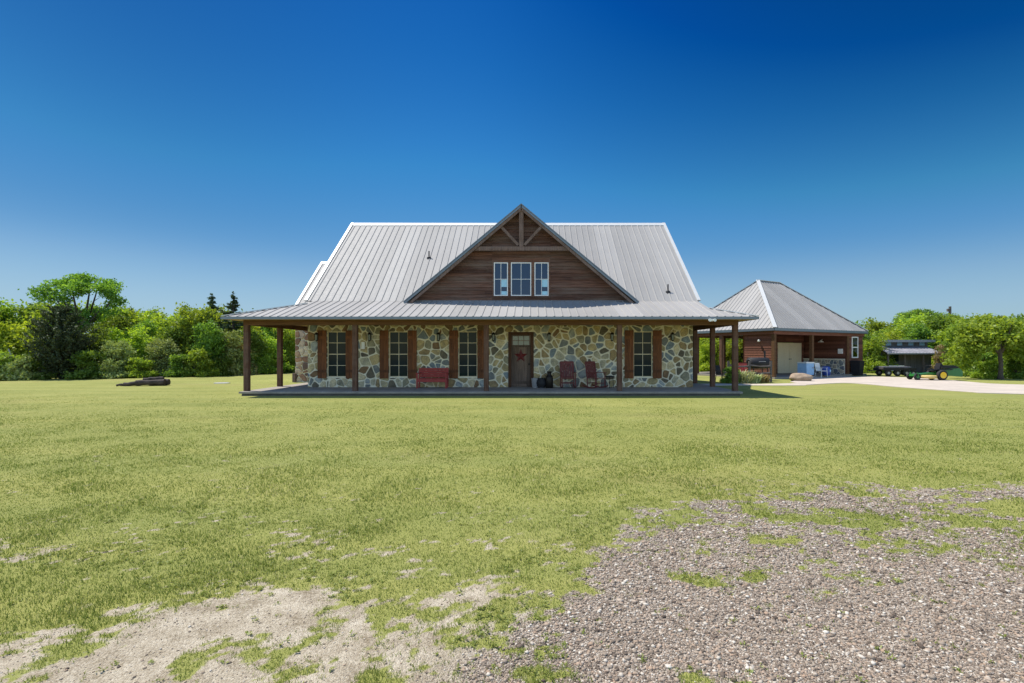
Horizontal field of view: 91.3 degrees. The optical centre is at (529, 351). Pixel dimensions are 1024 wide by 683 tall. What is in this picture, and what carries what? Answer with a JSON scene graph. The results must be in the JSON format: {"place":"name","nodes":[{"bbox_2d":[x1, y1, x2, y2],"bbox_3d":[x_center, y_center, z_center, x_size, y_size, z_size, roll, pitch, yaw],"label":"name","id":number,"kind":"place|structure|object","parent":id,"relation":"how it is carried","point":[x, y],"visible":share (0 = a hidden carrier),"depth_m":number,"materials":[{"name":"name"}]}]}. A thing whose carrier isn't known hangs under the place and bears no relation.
{"place":"outdoors","nodes":[
{"label":"outdoors","id":0,"kind":"place"},
{"bbox_2d":[0,371,1023,682],"bbox_3d":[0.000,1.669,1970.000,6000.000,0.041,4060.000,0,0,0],"label":"ground","id":1,"kind":"structure","parent":0,"point":[172,637],"depth_m":5.10,"materials":[{"name":"green plant"}]},
{"bbox_2d":[0,350,22,380],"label":"brush shrub","id":2,"kind":"object","parent":1,"relation":"on","point":[3,354],"visible":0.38,"depth_m":29.34,"materials":[{"name":"green plant"}]},
{"bbox_2d":[0,297,25,334],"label":"leafy tree","id":3,"kind":"object","parent":1,"relation":"on","point":[13,319],"visible":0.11,"depth_m":40.15,"materials":[{"name":"green plant"}]},
{"bbox_2d":[0,317,41,366],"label":"leafy tree","id":4,"kind":"object","parent":1,"relation":"on","point":[13,343],"visible":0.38,"depth_m":31.04,"materials":[{"name":"green plant"}]},
{"bbox_2d":[0,299,43,332],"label":"leafy tree","id":5,"kind":"object","parent":1,"relation":"on","point":[21,305],"visible":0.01,"depth_m":41.00,"materials":[{"name":"green plant"}]},
{"bbox_2d":[0,352,47,380],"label":"brush shrub","id":6,"kind":"object","parent":1,"relation":"on","point":[16,365],"visible":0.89,"depth_m":29.36,"materials":[{"name":"green plant"}]},
{"bbox_2d":[12,303,46,336],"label":"leafy tree","id":7,"kind":"object","parent":1,"relation":"on","point":[31,309],"visible":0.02,"depth_m":40.00,"materials":[{"name":"green plant"}]},
{"bbox_2d":[28,356,58,379],"bbox_3d":[-29.710,1.003,30.530,1.918,1.676,1.826,0,0,17],"label":"brush shrub","id":8,"kind":"object","parent":1,"relation":"on","point":[35,363],"visible":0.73,"depth_m":30.18,"materials":[{"name":"green plant"}]},
{"bbox_2d":[17,306,93,368],"bbox_3d":[-35.556,-0.717,38.159,6.008,5.592,5.962,0,0,32],"label":"leafy tree","id":9,"kind":"object","parent":1,"relation":"on","point":[35,317],"visible":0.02,"depth_m":36.93,"materials":[{"name":"green plant"}]},
{"bbox_2d":[33,300,79,314],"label":"leafy tree","id":10,"kind":"object","parent":1,"relation":"on","point":[45,306],"visible":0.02,"depth_m":43.52,"materials":[{"name":"green plant"}]},
{"bbox_2d":[18,303,99,378],"bbox_3d":[-29.089,-0.639,31.036,3.828,4.902,3.803,0,0,-27],"label":"juniper tree","id":11,"kind":"object","parent":1,"relation":"on","point":[62,339],"visible":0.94,"depth_m":30.50,"materials":[{"name":"green plant"}]},
{"bbox_2d":[18,271,129,366],"bbox_3d":[-32.266,-2.027,35.689,6.675,7.575,4.269,0,0,0],"label":"oak tree","id":12,"kind":"object","parent":1,"relation":"on","point":[81,284],"visible":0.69,"depth_m":35.55,"materials":[{"name":"green plant"}]},
{"bbox_2d":[60,348,107,379],"bbox_3d":[-27.336,0.831,30.954,2.297,2.108,2.412,0,0,-12],"label":"brush shrub","id":13,"kind":"object","parent":1,"relation":"on","point":[85,362],"visible":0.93,"depth_m":30.58,"materials":[{"name":"green plant"}]},
{"bbox_2d":[74,323,112,367],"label":"leafy tree","id":14,"kind":"object","parent":1,"relation":"on","point":[102,332],"visible":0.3,"depth_m":32.83,"materials":[{"name":"green plant"}]},
{"bbox_2d":[78,300,135,336],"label":"leafy tree","id":15,"kind":"object","parent":1,"relation":"on","point":[124,310],"visible":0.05,"depth_m":42.09,"materials":[{"name":"green plant"}]},
{"bbox_2d":[90,357,128,378],"bbox_3d":[-26.424,1.075,31.304,1.933,1.503,1.927,0,0,24],"label":"brush shrub","id":16,"kind":"object","parent":1,"relation":"on","point":[112,370],"visible":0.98,"depth_m":31.19,"materials":[{"name":"green plant"}]},
{"bbox_2d":[95,314,132,343],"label":"leafy tree","id":17,"kind":"object","parent":1,"relation":"on","point":[121,323],"visible":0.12,"depth_m":37.93,"materials":[{"name":"green plant"}]},
{"bbox_2d":[98,339,136,372],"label":"leafy tree","id":18,"kind":"object","parent":1,"relation":"on","point":[112,350],"visible":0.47,"depth_m":32.36,"materials":[{"name":"green plant"}]},
{"bbox_2d":[100,324,150,365],"bbox_3d":[-27.619,-0.016,34.587,3.857,3.949,3.827,0,0,40],"label":"leafy tree","id":19,"kind":"object","parent":1,"relation":"on","point":[114,336],"visible":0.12,"depth_m":34.23,"materials":[{"name":"green plant"}]},
{"bbox_2d":[116,306,143,324],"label":"leafy tree","id":20,"kind":"object","parent":1,"relation":"on","point":[133,312],"depth_m":43.40,"materials":[{"name":"green plant"}]},
{"bbox_2d":[123,356,158,377],"bbox_3d":[-25.263,1.084,32.435,1.894,1.617,2.134,0,0,26],"label":"brush shrub","id":21,"kind":"object","parent":1,"relation":"on","point":[137,367],"visible":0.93,"depth_m":32.33,"materials":[{"name":"green plant"}]},
{"bbox_2d":[126,327,158,364],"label":"leafy tree","id":22,"kind":"object","parent":1,"relation":"on","point":[147,340],"visible":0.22,"depth_m":34.34,"materials":[{"name":"green plant"}]},
{"bbox_2d":[116,376,170,385],"bbox_3d":[-19.101,1.455,24.669,2.177,0.474,0.633,0,0,-15],"label":"timber heap","id":23,"kind":"object","parent":1,"relation":"on","point":[154,381],"visible":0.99,"depth_m":24.56,"materials":[{"name":"wood"}]},
{"bbox_2d":[127,319,160,343],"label":"leafy tree","id":24,"kind":"object","parent":1,"relation":"on","point":[148,323],"visible":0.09,"depth_m":39.17,"materials":[{"name":"green plant"}]},
{"bbox_2d":[128,306,167,334],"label":"leafy tree","id":25,"kind":"object","parent":1,"relation":"on","point":[161,313],"visible":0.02,"depth_m":44.47,"materials":[{"name":"green plant"}]},
{"bbox_2d":[133,309,186,335],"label":"leafy tree","id":26,"kind":"object","parent":1,"relation":"on","point":[150,315],"visible":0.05,"depth_m":41.33,"materials":[{"name":"green plant"}]},
{"bbox_2d":[143,337,180,376],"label":"leafy tree","id":27,"kind":"object","parent":1,"relation":"on","point":[159,355],"visible":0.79,"depth_m":33.72,"materials":[{"name":"green plant"}]},
{"bbox_2d":[152,314,183,336],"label":"leafy tree","id":28,"kind":"object","parent":1,"relation":"on","point":[157,318],"visible":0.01,"depth_m":39.48,"materials":[{"name":"green plant"}]},
{"bbox_2d":[155,319,191,375],"bbox_3d":[-25.262,-0.168,35.531,3.312,4.433,3.378,0,0,8],"label":"leafy tree","id":29,"kind":"object","parent":1,"relation":"on","point":[172,332],"visible":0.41,"depth_m":35.10,"materials":[{"name":"green plant"}]},
{"bbox_2d":[159,353,195,376],"bbox_3d":[-23.444,0.951,33.430,1.966,1.805,2.066,0,0,40],"label":"brush shrub","id":30,"kind":"object","parent":1,"relation":"on","point":[176,361],"visible":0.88,"depth_m":33.11,"materials":[{"name":"green plant"}]},
{"bbox_2d":[166,302,220,363],"bbox_3d":[-24.329,-0.816,36.172,5.035,5.790,4.389,0,0,16],"label":"leafy tree","id":31,"kind":"object","parent":1,"relation":"on","point":[194,316],"visible":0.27,"depth_m":35.52,"materials":[{"name":"green plant"}]},
{"bbox_2d":[179,348,223,376],"bbox_3d":[-22.396,0.843,34.147,3.011,2.282,2.672,0,0,6],"label":"brush shrub","id":32,"kind":"object","parent":1,"relation":"on","point":[198,359],"visible":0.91,"depth_m":33.52,"materials":[{"name":"green plant"}]},
{"bbox_2d":[184,319,234,375],"bbox_3d":[-22.582,-0.162,35.000,3.329,4.348,3.128,0,0,-28],"label":"leafy tree","id":33,"kind":"object","parent":1,"relation":"on","point":[209,342],"visible":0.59,"depth_m":34.66,"materials":[{"name":"green plant"}]},
{"bbox_2d":[206,293,230,330],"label":"cedar tree","id":34,"kind":"object","parent":1,"relation":"on","point":[211,302],"visible":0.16,"depth_m":37.95,"materials":[{"name":"green plant"}]},
{"bbox_2d":[211,356,236,375],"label":"brush shrub","id":35,"kind":"object","parent":1,"relation":"on","point":[226,362],"visible":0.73,"depth_m":34.72,"materials":[{"name":"green plant"}]},
{"bbox_2d":[219,291,242,340],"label":"cedar tree","id":36,"kind":"object","parent":1,"relation":"on","point":[235,325],"visible":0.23,"depth_m":38.94,"materials":[{"name":"green plant"}]},
{"bbox_2d":[212,329,251,375],"bbox_3d":[-21.931,0.213,36.145,3.494,3.754,2.949,0,0,-3],"label":"leafy tree","id":37,"kind":"object","parent":1,"relation":"on","point":[232,352],"visible":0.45,"depth_m":35.70,"materials":[{"name":"green plant"}]},
{"bbox_2d":[201,307,262,334],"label":"leafy tree","id":38,"kind":"object","parent":1,"relation":"on","point":[256,328],"visible":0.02,"depth_m":41.54,"materials":[{"name":"green plant"}]},
{"bbox_2d":[224,335,258,374],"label":"leafy tree","id":39,"kind":"object","parent":1,"relation":"on","point":[255,367],"visible":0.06,"depth_m":36.93,"materials":[{"name":"green plant"}]},
{"bbox_2d":[235,351,261,374],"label":"brush shrub","id":40,"kind":"object","parent":1,"relation":"on","point":[256,355],"visible":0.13,"depth_m":37.02,"materials":[{"name":"green plant"}]},
{"bbox_2d":[239,329,276,373],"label":"leafy tree","id":41,"kind":"object","parent":1,"relation":"on","point":[257,344],"visible":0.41,"depth_m":37.77,"materials":[{"name":"green plant"}]},
{"bbox_2d":[252,355,276,373],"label":"brush shrub","id":42,"kind":"object","parent":1,"relation":"on","point":[260,370],"visible":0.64,"depth_m":37.78,"materials":[{"name":"green plant"}]},
{"bbox_2d":[258,326,276,351],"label":"leafy tree","id":43,"kind":"object","parent":1,"relation":"on","point":[267,330],"visible":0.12,"depth_m":45.70,"materials":[{"name":"green plant"}]},
{"bbox_2d":[258,329,293,373],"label":"leafy tree","id":44,"kind":"object","parent":1,"relation":"on","point":[272,347],"visible":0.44,"depth_m":38.56,"materials":[{"name":"green plant"}]},
{"bbox_2d":[270,328,294,368],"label":"leafy tree","id":45,"kind":"object","parent":1,"relation":"on","point":[288,342],"visible":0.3,"depth_m":40.84,"materials":[{"name":"green plant"}]},
{"bbox_2d":[275,354,294,372],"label":"brush shrub","id":46,"kind":"object","parent":1,"relation":"on","point":[287,359],"visible":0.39,"depth_m":39.84,"materials":[{"name":"green plant"}]},
{"bbox_2d":[220,203,758,395],"bbox_3d":[-2.328,-2.659,27.559,21.878,8.758,17.958,0,0,0],"label":"farmhouse","id":47,"kind":"object","parent":1,"relation":"on","point":[383,309],"visible":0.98,"depth_m":21.46,"materials":[{"name":"stone"}]},
{"bbox_2d":[327,332,345,377],"bbox_3d":[-8.308,0.120,21.520,0.840,1.994,0.140,0,0,0],"label":"window","id":48,"kind":"structure","parent":47,"relation":"in","point":[336,340],"depth_m":21.56,"materials":[{"name":"glass"}]},
{"bbox_2d":[389,332,407,377],"bbox_3d":[-5.650,0.120,21.520,0.840,1.994,0.140,0,0,0],"label":"window","id":49,"kind":"structure","parent":47,"relation":"in","point":[398,341],"depth_m":21.56,"materials":[{"name":"glass"}]},
{"bbox_2d":[416,368,448,387],"bbox_3d":[-4.095,1.095,21.030,1.290,0.837,0.600,0,0,0],"label":"garden bench","id":50,"kind":"object","parent":47,"relation":"on","point":[445,379],"visible":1,"depth_m":21.21,"materials":[{"name":"red paint"}]},
{"bbox_2d":[458,332,476,377],"bbox_3d":[-2.670,0.120,21.520,0.840,1.994,0.140,0,0,0],"label":"window","id":51,"kind":"structure","parent":47,"relation":"in","point":[467,340],"depth_m":21.56,"materials":[{"name":"glass"}]},
{"bbox_2d":[494,262,507,295],"bbox_3d":[-1.247,-3.122,21.455,0.602,1.428,0.060,0,0,0],"label":"window","id":52,"kind":"structure","parent":47,"relation":"in","point":[500,268],"depth_m":21.45,"materials":[{"name":"blue glass"}]},
{"bbox_2d":[511,335,530,386],"bbox_3d":[-0.387,0.380,21.538,0.832,2.220,0.095,0,0,0],"label":"front door","id":53,"kind":"structure","parent":47,"relation":"in","point":[520,369],"depth_m":21.54,"materials":[{"name":"brown wood"}]},
{"bbox_2d":[511,262,530,295],"bbox_3d":[-0.383,-3.122,21.455,0.869,1.428,0.060,0,0,0],"label":"window","id":54,"kind":"structure","parent":47,"relation":"in","point":[520,271],"depth_m":21.45,"materials":[{"name":"blue glass"}]},
{"bbox_2d":[536,378,545,387],"bbox_3d":[0.485,1.305,21.100,0.460,0.410,0.453,0,0,0],"label":"planter pot","id":55,"kind":"object","parent":47,"relation":"on","point":[540,382],"visible":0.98,"depth_m":20.93,"materials":[{"name":"ceramic"}]},
{"bbox_2d":[535,262,548,295],"bbox_3d":[0.495,-3.122,21.455,0.602,1.428,0.060,0,0,0],"label":"window","id":56,"kind":"structure","parent":47,"relation":"in","point":[541,268],"depth_m":21.45,"materials":[{"name":"blue glass"}]},
{"bbox_2d":[545,371,553,387],"bbox_3d":[0.811,1.160,21.000,0.320,0.700,0.315,0,0,40],"label":"milk can","id":57,"kind":"object","parent":47,"relation":"on","point":[549,380],"visible":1,"depth_m":20.87,"materials":[{"name":"brown metal"}]},
{"bbox_2d":[559,361,576,387],"bbox_3d":[1.586,0.944,20.940,0.650,1.108,0.934,0,0,-4],"label":"rocking chair","id":58,"kind":"object","parent":47,"relation":"on","point":[566,368],"visible":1,"depth_m":21.17,"materials":[{"name":"red wood"}]},
{"bbox_2d":[582,361,607,387],"bbox_3d":[2.728,0.944,20.881,0.650,1.108,0.934,0,0,-38],"label":"rocking chair","id":59,"kind":"object","parent":47,"relation":"on","point":[590,367],"visible":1,"depth_m":21.00,"materials":[{"name":"red wood"}]},
{"bbox_2d":[634,332,652,377],"bbox_3d":[4.855,0.120,21.520,0.840,1.994,0.140,0,0,0],"label":"window","id":60,"kind":"structure","parent":47,"relation":"in","point":[642,340],"depth_m":21.56,"materials":[{"name":"glass"}]},
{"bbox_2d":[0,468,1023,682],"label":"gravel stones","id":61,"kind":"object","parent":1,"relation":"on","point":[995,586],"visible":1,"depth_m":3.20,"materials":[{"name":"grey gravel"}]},
{"bbox_2d":[699,338,718,370],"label":"leafy tree","id":62,"kind":"object","parent":1,"relation":"on","point":[707,339],"visible":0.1,"depth_m":43.37,"materials":[{"name":"green plant"}]},
{"bbox_2d":[699,340,726,371],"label":"leafy tree","id":63,"kind":"object","parent":1,"relation":"on","point":[704,359],"visible":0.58,"depth_m":41.12,"materials":[{"name":"green plant"}]},
{"bbox_2d":[715,365,723,381],"bbox_3d":[10.577,1.206,27.637,0.551,0.932,0.605,0,0,-30],"label":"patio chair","id":64,"kind":"object","parent":1,"relation":"on","point":[717,367],"visible":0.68,"depth_m":27.79,"materials":[{"name":"black metal"}]},
{"bbox_2d":[716,339,742,369],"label":"leafy tree","id":65,"kind":"object","parent":1,"relation":"on","point":[729,352],"visible":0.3,"depth_m":41.73,"materials":[{"name":"green plant"}]},
{"bbox_2d":[719,366,740,383],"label":"brush shrub","id":66,"kind":"object","parent":1,"relation":"on","point":[728,376],"visible":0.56,"depth_m":26.57,"materials":[{"name":"green plant"}]},
{"bbox_2d":[727,361,771,381],"bbox_3d":[12.146,1.130,27.631,2.773,1.282,0.188,0,0,-11],"label":"rail fence","id":67,"kind":"object","parent":1,"relation":"on","point":[749,365],"visible":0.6,"depth_m":27.67,"materials":[{"name":"brown wood"}]},
{"bbox_2d":[746,351,769,376],"bbox_3d":[13.165,0.796,29.114,1.570,1.753,0.765,0,0,-12],"label":"barrel grill","id":68,"kind":"object","parent":1,"relation":"on","point":[762,361],"visible":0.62,"depth_m":28.97,"materials":[{"name":"black metal"}]},
{"bbox_2d":[698,280,867,378],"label":"detached garage","id":69,"kind":"structure","parent":1,"relation":"on","point":[798,326],"depth_m":34.96,"materials":[{"name":"metal"}]},
{"bbox_2d":[777,343,789,372],"bbox_3d":[18.450,0.435,36.423,1.445,2.210,0.062,0,0,-30],"label":"door","id":70,"kind":"structure","parent":69,"relation":"in","point":[783,348],"depth_m":36.40,"materials":[{"name":"beige paint"}]},
{"bbox_2d":[790,343,800,372],"bbox_3d":[19.728,0.435,37.160,1.445,2.210,0.062,0,0,-30],"label":"door","id":71,"kind":"structure","parent":69,"relation":"in","point":[795,348],"depth_m":37.07,"materials":[{"name":"beige paint"}]},
{"bbox_2d":[797,362,814,375],"bbox_3d":[18.027,1.100,32.669,0.880,0.900,0.660,0,0,-30],"label":"chest cooler","id":72,"kind":"object","parent":69,"relation":"on","point":[806,367],"visible":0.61,"depth_m":32.44,"materials":[{"name":"blue plastic"}]},
{"bbox_2d":[821,366,830,375],"bbox_3d":[19.550,1.250,33.032,0.560,0.600,0.566,0,0,-30],"label":"storage drum","id":73,"kind":"object","parent":69,"relation":"on","point":[825,371],"visible":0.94,"depth_m":32.83,"materials":[{"name":"blue plastic"}]},
{"bbox_2d":[852,337,857,357],"bbox_3d":[23.019,-0.330,35.424,0.800,1.500,0.060,0,0,-30],"label":"window","id":74,"kind":"structure","parent":69,"relation":"in","point":[854,339],"depth_m":35.41,"materials":[{"name":"white glass"}]},
{"bbox_2d":[789,373,812,380],"bbox_3d":[15.535,1.461,28.803,1.248,0.513,0.898,0,0,0],"label":"boulder","id":75,"kind":"object","parent":1,"relation":"on","point":[799,377],"visible":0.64,"depth_m":28.52,"materials":[{"name":"beige stone"}]},
{"bbox_2d":[849,361,864,374],"bbox_3d":[22.812,1.127,34.883,0.640,1.037,0.750,0,0,-30],"label":"waste bin","id":76,"kind":"object","parent":1,"relation":"on","point":[857,367],"visible":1,"depth_m":34.67,"materials":[{"name":"black plastic"}]},
{"bbox_2d":[863,329,887,357],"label":"leafy tree","id":77,"kind":"object","parent":1,"relation":"on","point":[868,337],"visible":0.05,"depth_m":44.75,"materials":[{"name":"green plant"}]},
{"bbox_2d":[859,317,896,339],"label":"leafy tree","id":78,"kind":"object","parent":1,"relation":"on","point":[874,325],"visible":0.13,"depth_m":51.73,"materials":[{"name":"green plant"}]},
{"bbox_2d":[863,332,896,373],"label":"leafy tree","id":79,"kind":"object","parent":1,"relation":"on","point":[873,347],"visible":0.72,"depth_m":39.59,"materials":[{"name":"green plant"}]},
{"bbox_2d":[869,328,903,339],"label":"leafy tree","id":80,"kind":"object","parent":1,"relation":"on","point":[892,336],"visible":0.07,"depth_m":45.99,"materials":[{"name":"green plant"}]},
{"bbox_2d":[867,366,915,375],"bbox_3d":[24.786,1.318,34.518,2.883,0.660,1.160,0,0,4],"label":"flatbed trailer","id":81,"kind":"object","parent":1,"relation":"on","point":[900,370],"visible":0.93,"depth_m":34.00,"materials":[{"name":"black metal"}]},
{"bbox_2d":[873,319,913,338],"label":"leafy tree","id":82,"kind":"object","parent":1,"relation":"on","point":[900,330],"visible":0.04,"depth_m":49.18,"materials":[{"name":"green plant"}]},
{"bbox_2d":[867,340,936,372],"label":"garden shed","id":83,"kind":"structure","parent":1,"relation":"on","point":[916,354],"depth_m":39.90,"materials":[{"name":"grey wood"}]},
{"bbox_2d":[906,354,921,371],"bbox_3d":[30.601,0.870,39.912,1.400,1.500,0.030,0,0,3],"label":"door","id":84,"kind":"structure","parent":83,"relation":"in","point":[912,360],"depth_m":39.88,"materials":[{"name":"grey wood"}]},
{"bbox_2d":[894,311,937,337],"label":"leafy tree","id":85,"kind":"object","parent":1,"relation":"on","point":[914,318],"visible":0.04,"depth_m":49.07,"materials":[{"name":"green plant"}]},
{"bbox_2d":[902,323,937,358],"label":"leafy tree","id":86,"kind":"object","parent":1,"relation":"on","point":[919,332],"visible":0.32,"depth_m":44.39,"materials":[{"name":"green plant"}]},
{"bbox_2d":[889,308,957,327],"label":"oak tree","id":87,"kind":"object","parent":1,"relation":"on","point":[917,311],"visible":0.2,"depth_m":54.64,"materials":[{"name":"green plant"}]},
{"bbox_2d":[908,314,956,349],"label":"leafy tree","id":88,"kind":"object","parent":1,"relation":"on","point":[936,324],"visible":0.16,"depth_m":47.12,"materials":[{"name":"green plant"}]},
{"bbox_2d":[931,343,949,367],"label":"leafy tree","id":89,"kind":"object","parent":1,"relation":"on","point":[936,357],"visible":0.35,"depth_m":37.91,"materials":[{"name":"green plant"}]},
{"bbox_2d":[932,332,954,362],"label":"leafy tree","id":90,"kind":"object","parent":1,"relation":"on","point":[945,343],"visible":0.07,"depth_m":39.06,"materials":[{"name":"green plant"}]},
{"bbox_2d":[926,319,965,366],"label":"leafy tree","id":91,"kind":"object","parent":1,"relation":"on","point":[938,337],"visible":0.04,"depth_m":43.39,"materials":[{"name":"green plant"}]},
{"bbox_2d":[941,320,972,364],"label":"leafy tree","id":92,"kind":"object","parent":1,"relation":"on","point":[950,332],"visible":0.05,"depth_m":38.27,"materials":[{"name":"green plant"}]},
{"bbox_2d":[945,313,985,323],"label":"leafy tree","id":93,"kind":"object","parent":1,"relation":"on","point":[955,317],"depth_m":47.52,"materials":[{"name":"green plant"}]},
{"bbox_2d":[939,313,1023,379],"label":"leafy tree","id":94,"kind":"object","parent":1,"relation":"on","point":[1000,338],"visible":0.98,"depth_m":30.35,"materials":[{"name":"green plant"}]},
{"bbox_2d":[968,352,1003,373],"bbox_3d":[30.908,0.889,34.069,2.138,1.963,2.246,0,0,19],"label":"brush shrub","id":95,"kind":"object","parent":1,"relation":"on","point":[987,356],"visible":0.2,"depth_m":33.60,"materials":[{"name":"green plant"}]},
{"bbox_2d":[967,359,1007,378],"bbox_3d":[28.897,1.137,31.698,1.942,1.471,1.722,0,0,-2],"label":"brush shrub","id":96,"kind":"object","parent":1,"relation":"on","point":[987,368],"visible":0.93,"depth_m":31.33,"materials":[{"name":"green plant"}]},
{"bbox_2d":[1003,359,1023,378],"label":"brush shrub","id":97,"kind":"object","parent":1,"relation":"on","point":[1011,369],"visible":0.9,"depth_m":31.24,"materials":[{"name":"green plant"}]},
{"bbox_2d":[0,435,1023,682],"bbox_3d":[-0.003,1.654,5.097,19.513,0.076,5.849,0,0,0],"label":"grass","id":98,"kind":"structure","parent":0,"point":[197,582],"depth_m":4.78,"materials":[{"name":"green plant"}]},
{"bbox_2d":[0,387,1023,456],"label":"lawn grass","id":99,"kind":"structure","parent":0,"point":[559,441],"depth_m":10.44,"materials":[{"name":"green plant"}]},
{"bbox_2d":[0,0,1023,332],"label":"sky","id":100,"kind":"structure","parent":0,"point":[864,159],"materials":[{"name":"blue"}]},
{"bbox_2d":[725,369,754,383],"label":"ornamental grass","id":101,"kind":"object","parent":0,"point":[744,377],"depth_m":26.49,"materials":[{"name":"green plant"}]},
{"bbox_2d":[704,383,805,385],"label":"garden path","id":102,"kind":"structure","parent":0,"point":[789,384],"depth_m":25.45,"materials":[{"name":"concrete"}]},
{"bbox_2d":[751,374,763,382],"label":"ornamental grass","id":103,"kind":"object","parent":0,"point":[757,378],"depth_m":26.86,"materials":[{"name":"green plant"}]},
{"bbox_2d":[754,374,769,382],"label":"ornamental grass","id":104,"kind":"object","parent":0,"point":[765,378],"depth_m":27.07,"materials":[{"name":"green plant"}]},
{"bbox_2d":[791,376,1023,393],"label":"driveway","id":105,"kind":"structure","parent":0,"point":[946,385],"depth_m":26.16,"materials":[{"name":"concrete"}]},
{"bbox_2d":[814,363,827,376],"bbox_3d":[19.038,1.186,32.735,0.551,0.932,0.605,0,0,-20],"label":"chair","id":106,"kind":"object","parent":105,"relation":"on","point":[817,366],"visible":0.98,"depth_m":32.92,"materials":[{"name":"white paint"}]},
{"bbox_2d":[906,363,962,379],"bbox_3d":[23.954,1.152,29.586,2.742,0.992,1.283,0,0,5],"label":"riding mower","id":107,"kind":"object","parent":105,"relation":"on","point":[939,371],"visible":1,"depth_m":29.23,"materials":[{"name":"green paint"}]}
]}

